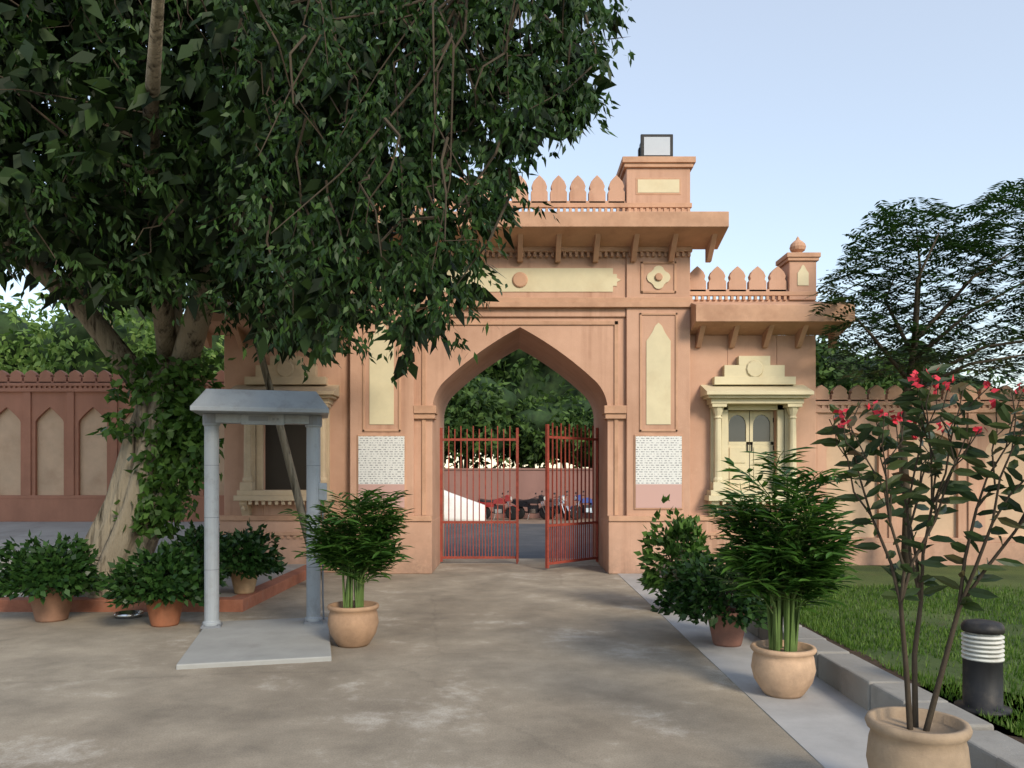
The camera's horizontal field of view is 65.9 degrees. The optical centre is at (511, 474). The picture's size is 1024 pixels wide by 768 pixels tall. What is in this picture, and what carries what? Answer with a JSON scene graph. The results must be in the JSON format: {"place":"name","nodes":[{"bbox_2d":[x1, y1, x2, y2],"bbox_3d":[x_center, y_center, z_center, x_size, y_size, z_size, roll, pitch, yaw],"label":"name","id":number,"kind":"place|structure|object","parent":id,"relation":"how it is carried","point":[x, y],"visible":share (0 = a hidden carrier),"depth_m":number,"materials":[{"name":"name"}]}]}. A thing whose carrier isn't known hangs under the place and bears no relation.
{"place":"outdoors","nodes":[
{"label":"outdoors","id":0,"kind":"place"},
{"bbox_2d":[0,383,223,521],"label":"boundary wall","id":1,"kind":"structure","parent":0,"point":[29,405],"depth_m":15.57,"materials":[{"name":"paint"}]},
{"bbox_2d":[0,408,223,494],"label":"arched wall panels","id":2,"kind":"object","parent":1,"relation":"in","point":[50,456],"depth_m":15.67,"materials":[{"name":"beige paint"}]},
{"bbox_2d":[0,370,223,382],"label":"boundary wall merlons","id":3,"kind":"object","parent":1,"relation":"on","point":[61,376],"visible":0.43,"depth_m":15.63,"materials":[{"name":"paint"}]},
{"bbox_2d":[0,292,223,377],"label":"tree","id":4,"kind":"object","parent":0,"point":[147,345],"depth_m":19.04,"materials":[{"name":"green plant"}]},
{"bbox_2d":[0,522,305,596],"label":"terrace paving","id":5,"kind":"structure","parent":0,"point":[17,532],"depth_m":13.93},
{"bbox_2d":[164,519,240,567],"bbox_3d":[-3.610,0.846,9.150,1.078,0.662,1.104,0,0,0],"label":"bush","id":6,"kind":"object","parent":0,"point":[193,536],"depth_m":8.98,"materials":[{"name":"green plant"}]},
{"bbox_2d":[2,0,487,598],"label":"tree trunk and limbs","id":7,"kind":"object","parent":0,"point":[110,538],"visible":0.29,"depth_m":9.10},
{"bbox_2d":[85,350,234,548],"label":"tree creeper leaves","id":8,"kind":"object","parent":7,"relation":"attached to","point":[179,421],"visible":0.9,"depth_m":9.03,"materials":[{"name":"green plant"}]},
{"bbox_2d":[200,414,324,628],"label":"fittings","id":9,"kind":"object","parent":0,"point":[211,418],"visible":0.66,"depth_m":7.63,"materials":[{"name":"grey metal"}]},
{"bbox_2d":[0,0,635,388],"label":"tree","id":10,"kind":"object","parent":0,"point":[341,146],"depth_m":5.38,"materials":[{"name":"green plant"}]},
{"bbox_2d":[0,0,495,279],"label":"hanging branches","id":11,"kind":"object","parent":10,"relation":"attached to","point":[448,3],"visible":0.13,"depth_m":4.95,"materials":[{"name":"plant"}]},
{"bbox_2d":[0,0,630,382],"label":"tree leaves","id":12,"kind":"object","parent":10,"relation":"attached to","point":[106,98],"visible":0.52,"depth_m":6.66,"materials":[{"name":"green plant"}]},
{"bbox_2d":[0,558,823,767],"bbox_3d":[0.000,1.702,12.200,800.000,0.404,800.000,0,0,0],"label":"ground","id":13,"kind":"structure","parent":0,"point":[498,663],"depth_m":5.47,"materials":[{"name":"concrete"}]},
{"bbox_2d":[29,588,73,622],"bbox_3d":[-4.760,1.320,8.170,0.469,0.360,0.469,0,0,0],"label":"pot","id":14,"kind":"object","parent":13,"relation":"on","point":[54,608],"visible":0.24,"depth_m":8.02,"materials":[{"name":"ceramic"}]},
{"bbox_2d":[0,529,104,604],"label":"bush","id":15,"kind":"object","parent":14,"relation":"in","point":[37,570],"depth_m":7.95,"materials":[{"name":"green plant"}]},
{"bbox_2d":[113,610,143,618],"bbox_3d":[-4.050,1.475,8.350,0.300,0.050,0.300,0,0,0],"label":"metal dish","id":16,"kind":"object","parent":13,"relation":"on","point":[127,614],"visible":1,"depth_m":8.30,"materials":[{"name":"silver metal"}]},
{"bbox_2d":[0,565,305,611],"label":"planter curb","id":17,"kind":"structure","parent":13,"relation":"on","point":[263,592],"depth_m":8.65,"materials":[{"name":"red stone"}]},
{"bbox_2d":[231,570,257,593],"bbox_3d":[-3.100,1.225,9.150,0.347,0.280,0.347,0,0,0],"label":"pot","id":18,"kind":"object","parent":17,"relation":"on","point":[245,586],"visible":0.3,"depth_m":9.04,"materials":[{"name":"beige ceramic"}]},
{"bbox_2d":[219,518,287,580],"bbox_3d":[-3.091,0.845,9.118,0.920,0.731,0.968,0,0,0],"label":"bush","id":19,"kind":"object","parent":18,"relation":"in","point":[260,561],"depth_m":9.00,"materials":[{"name":"green plant"}]},
{"bbox_2d":[145,594,184,626],"bbox_3d":[-3.470,1.335,7.900,0.408,0.330,0.408,0,0,0],"label":"pot","id":20,"kind":"object","parent":13,"relation":"on","point":[168,615],"visible":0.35,"depth_m":7.77,"materials":[{"name":"ceramic"}]},
{"bbox_2d":[94,539,231,608],"bbox_3d":[-3.415,0.959,7.956,1.126,0.694,1.303,0,0,0],"label":"bush","id":21,"kind":"object","parent":20,"relation":"in","point":[127,583],"depth_m":7.62,"materials":[{"name":"green plant"}]},
{"bbox_2d":[176,617,331,669],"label":"stone slab","id":22,"kind":"structure","parent":13,"relation":"on","point":[258,642],"depth_m":6.80,"materials":[{"name":"grey stone"}]},
{"bbox_2d":[190,389,328,625],"bbox_3d":[-2.430,0.325,7.720,1.240,2.270,0.720,0,0,-14],"label":"stone canopy frame","id":23,"kind":"object","parent":13,"relation":"on","point":[232,406],"visible":0.91,"depth_m":7.56,"materials":[{"name":"grey stone"}]},
{"bbox_2d":[327,600,378,647],"bbox_3d":[-1.400,1.320,6.970,0.456,0.360,0.456,0,0,0],"label":"pot","id":24,"kind":"object","parent":13,"relation":"on","point":[353,627],"visible":0.91,"depth_m":6.80,"materials":[{"name":"beige ceramic"}]},
{"bbox_2d":[298,492,402,607],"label":"palm canes","id":25,"kind":"object","parent":24,"relation":"in","point":[358,595],"visible":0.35,"depth_m":6.91,"materials":[{"name":"green plant"}]},
{"bbox_2d":[278,486,414,582],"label":"palm fronds","id":26,"kind":"object","parent":25,"relation":"on","point":[332,533],"visible":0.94,"depth_m":6.81,"materials":[{"name":"green plant"}]},
{"bbox_2d":[220,168,819,573],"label":"gate building walls","id":27,"kind":"structure","parent":13,"relation":"on","point":[580,358],"depth_m":12.12,"materials":[{"name":"paint"}]},
{"bbox_2d":[231,356,339,515],"bbox_3d":[-3.461,-0.580,12.000,1.600,2.480,0.440,0,0,0],"label":"window frame","id":28,"kind":"object","parent":27,"relation":"attached to","point":[286,375],"visible":0.52,"depth_m":12.04,"materials":[{"name":"beige stone"}]},
{"bbox_2d":[440,426,518,563],"bbox_3d":[-0.554,0.335,13.386,1.334,2.330,0.072,0,0,0],"label":"gate leaf","id":29,"kind":"object","parent":27,"relation":"attached to","point":[479,439],"visible":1,"depth_m":13.39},
{"bbox_2d":[265,411,773,489],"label":"window panes","id":30,"kind":"structure","parent":27,"relation":"in","point":[276,476],"depth_m":12.30,"materials":[{"name":"glass"}]},
{"bbox_2d":[219,156,820,538],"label":"wall moldings","id":31,"kind":"structure","parent":27,"relation":"attached to","point":[615,411],"depth_m":12.02,"materials":[{"name":"paint"}]},
{"bbox_2d":[358,436,681,507],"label":"wall plaques","id":32,"kind":"object","parent":27,"relation":"attached to","point":[658,466],"visible":0.89,"depth_m":12.01,"materials":[{"name":"white stone"}]},
{"bbox_2d":[204,211,854,347],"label":"eaves","id":33,"kind":"object","parent":27,"relation":"attached to","point":[635,230],"visible":0.58,"depth_m":11.68,"materials":[{"name":"stone"}]},
{"bbox_2d":[347,175,787,298],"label":"parapet battlements","id":34,"kind":"object","parent":27,"relation":"on","point":[777,281],"visible":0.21,"depth_m":12.08,"materials":[{"name":"stone"}]},
{"bbox_2d":[545,423,598,567],"bbox_3d":[1.004,0.320,12.920,0.045,2.300,1.334,0,0,44],"label":"gate leaf","id":35,"kind":"object","parent":27,"relation":"attached to","point":[565,524],"visible":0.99,"depth_m":12.84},
{"bbox_2d":[369,179,808,423],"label":"decorative wall panels","id":36,"kind":"object","parent":27,"relation":"attached to","point":[658,382],"visible":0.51,"depth_m":12.03,"materials":[{"name":"beige paint"}]},
{"bbox_2d":[638,134,672,155],"bbox_3d":[2.232,-5.040,12.325,0.520,0.420,0.330,0,0,0],"label":"floodlight housing","id":37,"kind":"object","parent":27,"relation":"on","point":[641,149],"visible":0.36,"depth_m":12.16,"materials":[{"name":"black metal"}]},
{"bbox_2d":[644,137,669,154],"bbox_3d":[2.232,-5.060,12.159,0.400,0.280,0.013,0,0,0],"label":"floodlight lens","id":38,"kind":"object","parent":37,"relation":"attached to","point":[656,145],"visible":1,"depth_m":12.15,"materials":[{"name":"white glass"}]},
{"bbox_2d":[700,356,813,515],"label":"ornamental window","id":39,"kind":"structure","parent":27,"relation":"attached to","point":[752,383],"depth_m":12.07,"materials":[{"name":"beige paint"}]},
{"bbox_2d":[729,415,769,441],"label":"window panes","id":40,"kind":"structure","parent":39,"relation":"attached to","point":[737,428],"depth_m":12.35,"materials":[{"name":"grey glass"}]},
{"bbox_2d":[618,574,869,767],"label":"paved strip","id":41,"kind":"object","parent":13,"relation":"on","point":[822,723],"visible":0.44,"depth_m":5.10,"materials":[{"name":"grey concrete"}]},
{"bbox_2d":[705,606,744,646],"bbox_3d":[1.900,1.340,6.970,0.388,0.310,0.388,0,0,0],"label":"pot","id":42,"kind":"object","parent":41,"relation":"on","point":[728,635],"visible":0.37,"depth_m":6.85,"materials":[{"name":"ceramic"}]},
{"bbox_2d":[651,541,772,633],"bbox_3d":[1.853,0.951,6.921,1.259,0.718,1.210,0,0,0],"label":"bush","id":43,"kind":"object","parent":42,"relation":"in","point":[689,595],"depth_m":6.78,"materials":[{"name":"green plant"}]},
{"bbox_2d":[750,639,816,698],"bbox_3d":[1.850,1.330,5.390,0.435,0.330,0.435,0,0,0],"label":"pot","id":44,"kind":"object","parent":41,"relation":"on","point":[781,674],"visible":0.91,"depth_m":5.23,"materials":[{"name":"beige ceramic"}]},
{"bbox_2d":[714,451,854,651],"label":"palm canes","id":45,"kind":"object","parent":44,"relation":"in","point":[786,613],"visible":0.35,"depth_m":5.31,"materials":[{"name":"green plant"}]},
{"bbox_2d":[700,447,877,613],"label":"palm leaves","id":46,"kind":"object","parent":45,"relation":"on","point":[829,567],"visible":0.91,"depth_m":5.16,"materials":[{"name":"green plant"}]},
{"bbox_2d":[865,706,972,767],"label":"pot","id":47,"kind":"object","parent":41,"relation":"on","point":[893,741],"visible":0.94,"depth_m":3.35,"materials":[{"name":"beige ceramic"}]},
{"bbox_2d":[663,564,1023,767],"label":"kerb stones","id":48,"kind":"object","parent":13,"relation":"on","point":[866,685],"visible":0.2,"depth_m":4.95,"materials":[{"name":"grey concrete"}]},
{"bbox_2d":[805,178,1023,563],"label":"feathery tree","id":49,"kind":"object","parent":13,"relation":"on","point":[955,243],"depth_m":11.91,"materials":[{"name":"green plant"}]},
{"bbox_2d":[816,401,1023,564],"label":"boundary wall","id":50,"kind":"structure","parent":13,"relation":"on","point":[1013,549],"depth_m":12.29,"materials":[{"name":"paint"}]},
{"bbox_2d":[816,385,1023,400],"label":"wall battlements","id":51,"kind":"object","parent":50,"relation":"on","point":[857,392],"visible":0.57,"depth_m":12.35,"materials":[{"name":"stone"}]},
{"bbox_2d":[827,433,1023,536],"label":"wall panels","id":52,"kind":"object","parent":50,"relation":"attached to","point":[945,525],"depth_m":12.39,"materials":[{"name":"beige paint"}]},
{"bbox_2d":[464,458,496,467],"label":"tree","id":53,"kind":"object","parent":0,"point":[465,462],"depth_m":47.56,"materials":[{"name":"plant"}]},
{"bbox_2d":[0,0,1023,467],"label":"sky","id":54,"kind":"structure","parent":0,"point":[797,117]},
{"bbox_2d":[444,524,590,557],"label":"road asphalt","id":55,"kind":"structure","parent":0,"point":[531,540],"depth_m":22.92,"materials":[{"name":"grey asphalt"}]},
{"bbox_2d":[444,518,591,523],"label":"road","id":56,"kind":"structure","parent":0,"point":[532,521],"depth_m":32.92,"materials":[{"name":"grey asphalt"}]},
{"bbox_2d":[0,295,54,376],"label":"tree","id":57,"kind":"object","parent":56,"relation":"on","point":[20,366],"visible":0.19,"depth_m":21.80,"materials":[{"name":"plant"}]},
{"bbox_2d":[0,311,39,373],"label":"tree foliage","id":58,"kind":"object","parent":57,"relation":"attached to","point":[5,325],"visible":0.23,"depth_m":21.63,"materials":[{"name":"green plant"}]},
{"bbox_2d":[29,318,51,370],"bbox_3d":[-21.949,-3.471,42.469,10.368,10.755,14.194,0,0,0],"label":"tree","id":59,"kind":"object","parent":56,"relation":"on","point":[43,330],"visible":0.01,"depth_m":39.11,"materials":[{"name":"green plant"}]},
{"bbox_2d":[444,490,484,520],"bbox_3d":[-3.200,1.169,32.600,4.200,1.463,1.750,0,0,-4],"label":"white car tarp","id":60,"kind":"object","parent":56,"relation":"on","point":[464,509],"visible":0.27,"depth_m":31.91,"materials":[{"name":"white fabric"}]},
{"bbox_2d":[444,371,534,467],"bbox_3d":[-2.882,-1.762,37.298,8.057,7.335,9.747,0,0,0],"label":"hedge tree","id":61,"kind":"object","parent":56,"relation":"on","point":[457,415],"depth_m":34.64,"materials":[{"name":"green plant"}]},
{"bbox_2d":[444,376,516,453],"bbox_3d":[-2.381,-2.831,37.477,5.203,3.957,4.704,0,0,0],"label":"background tree","id":62,"kind":"object","parent":61,"relation":"attached to","point":[509,397],"visible":0.11,"depth_m":35.80,"materials":[{"name":"green plant"}]},
{"bbox_2d":[477,367,513,382],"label":"tree","id":63,"kind":"object","parent":56,"relation":"on","point":[484,372],"visible":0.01,"depth_m":40.12,"materials":[{"name":"green plant"}]},
{"bbox_2d":[478,491,515,519],"bbox_3d":[-0.604,1.296,33.448,1.930,1.267,0.711,0,0,34],"label":"motorcycle","id":64,"kind":"object","parent":56,"relation":"on","point":[500,509],"visible":0.62,"depth_m":33.27,"materials":[{"name":"red metal"}]},
{"bbox_2d":[444,468,591,517],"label":"compound wall","id":65,"kind":"structure","parent":56,"relation":"on","point":[531,482],"depth_m":34.80,"materials":[{"name":"paint"}]},
{"bbox_2d":[481,350,564,467],"bbox_3d":[1.639,-4.099,43.229,13.632,12.009,12.206,0,0,0],"label":"tree","id":66,"kind":"object","parent":56,"relation":"on","point":[521,370],"depth_m":39.18,"materials":[{"name":"green plant"}]},
{"bbox_2d":[511,491,551,519],"bbox_3d":[0.841,1.296,33.649,1.930,1.267,0.711,0,0,40],"label":"motorcycle","id":67,"kind":"object","parent":56,"relation":"on","point":[534,509],"visible":0.67,"depth_m":33.48,"materials":[{"name":"black metal"}]},
{"bbox_2d":[486,384,593,467],"bbox_3d":[2.539,-1.258,38.929,9.080,6.330,9.077,0,0,0],"label":"hedge tree","id":68,"kind":"object","parent":56,"relation":"on","point":[556,421],"depth_m":36.32,"materials":[{"name":"green plant"}]},
{"bbox_2d":[510,397,593,466],"bbox_3d":[2.309,-2.144,38.420,5.237,3.504,4.891,0,0,0],"label":"tree foliage","id":69,"kind":"object","parent":68,"relation":"attached to","point":[540,419],"visible":0.3,"depth_m":36.66,"materials":[{"name":"plant"}]},
{"bbox_2d":[549,491,570,520],"bbox_3d":[1.962,1.296,33.465,0.711,1.267,1.930,0,0,-13],"label":"motorcycle","id":70,"kind":"object","parent":56,"relation":"on","point":[554,508],"visible":0.49,"depth_m":33.17,"materials":[{"name":"silver metal"}]},
{"bbox_2d":[570,491,591,519],"bbox_3d":[3.263,1.296,33.736,1.930,1.267,0.711,0,0,-16],"label":"motorcycle","id":71,"kind":"object","parent":56,"relation":"on","point":[579,508],"visible":0.43,"depth_m":33.48,"materials":[{"name":"blue metal"}]},
{"bbox_2d":[581,395,593,431],"bbox_3d":[7.307,-1.475,37.399,9.035,6.762,8.948,0,0,0],"label":"hedge tree","id":72,"kind":"object","parent":56,"relation":"on","point":[588,425],"visible":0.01,"depth_m":35.22,"materials":[{"name":"green plant"}]},
{"bbox_2d":[816,335,904,393],"bbox_3d":[14.706,-3.147,43.069,12.012,10.107,12.608,0,0,0],"label":"tree","id":73,"kind":"object","parent":56,"relation":"on","point":[822,371],"visible":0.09,"depth_m":39.48,"materials":[{"name":"green plant"}]},
{"bbox_2d":[816,340,865,387],"bbox_3d":[14.888,-4.591,42.934,7.416,5.796,7.093,0,0,0],"label":"tree foliage","id":74,"kind":"object","parent":73,"relation":"attached to","point":[841,381],"visible":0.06,"depth_m":39.66,"materials":[{"name":"green plant"}]},
{"bbox_2d":[853,345,1015,393],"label":"tree","id":75,"kind":"object","parent":56,"relation":"on","point":[1002,381],"visible":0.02,"depth_m":40.80,"materials":[{"name":"plant"}]},
{"bbox_2d":[881,342,980,393],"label":"tree foliage","id":76,"kind":"object","parent":75,"relation":"attached to","point":[955,375],"visible":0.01,"depth_m":42.27,"materials":[{"name":"green plant"}]},
{"bbox_2d":[490,349,582,405],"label":"tree foliage","id":77,"kind":"object","parent":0,"point":[551,384],"visible":0.08,"depth_m":40.33,"materials":[{"name":"green plant"}]},
{"bbox_2d":[634,494,709,593],"bbox_3d":[1.749,0.763,8.615,0.874,1.118,0.958,0,0,0],"label":"bush","id":78,"kind":"object","parent":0,"point":[683,530],"depth_m":8.55,"materials":[{"name":"green plant"}]},
{"bbox_2d":[810,363,1023,731],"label":"shrub","id":79,"kind":"object","parent":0,"point":[905,400],"depth_m":3.44,"materials":[{"name":"green plant"}]},
{"bbox_2d":[920,684,1023,736],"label":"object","id":80,"kind":"object","parent":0,"point":[1000,728],"visible":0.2,"depth_m":4.71,"materials":[{"name":"green plant"}]},
{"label":"lawn soil","id":81,"kind":"structure","parent":0,"visible":0},
{"bbox_2d":[709,565,1023,737],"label":"lawn grass","id":82,"kind":"structure","parent":81,"relation":"on","point":[870,575],"depth_m":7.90,"materials":[{"name":"green plant"}]},
{"bbox_2d":[954,619,1011,715],"bbox_3d":[2.800,1.131,4.700,0.300,0.537,0.300,0,0,0],"label":"bollard light","id":83,"kind":"object","parent":82,"relation":"on","point":[982,686],"visible":0.88,"depth_m":4.62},
{"bbox_2d":[961,632,1004,662],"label":"bollard light louvers","id":84,"kind":"object","parent":83,"relation":"attached to","point":[982,648],"visible":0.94,"depth_m":4.62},
{"bbox_2d":[799,623,1023,743],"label":"kerb soil strip","id":85,"kind":"object","parent":81,"relation":"on","point":[896,674],"depth_m":5.93,"materials":[{"name":"brown soil"}]}
]}

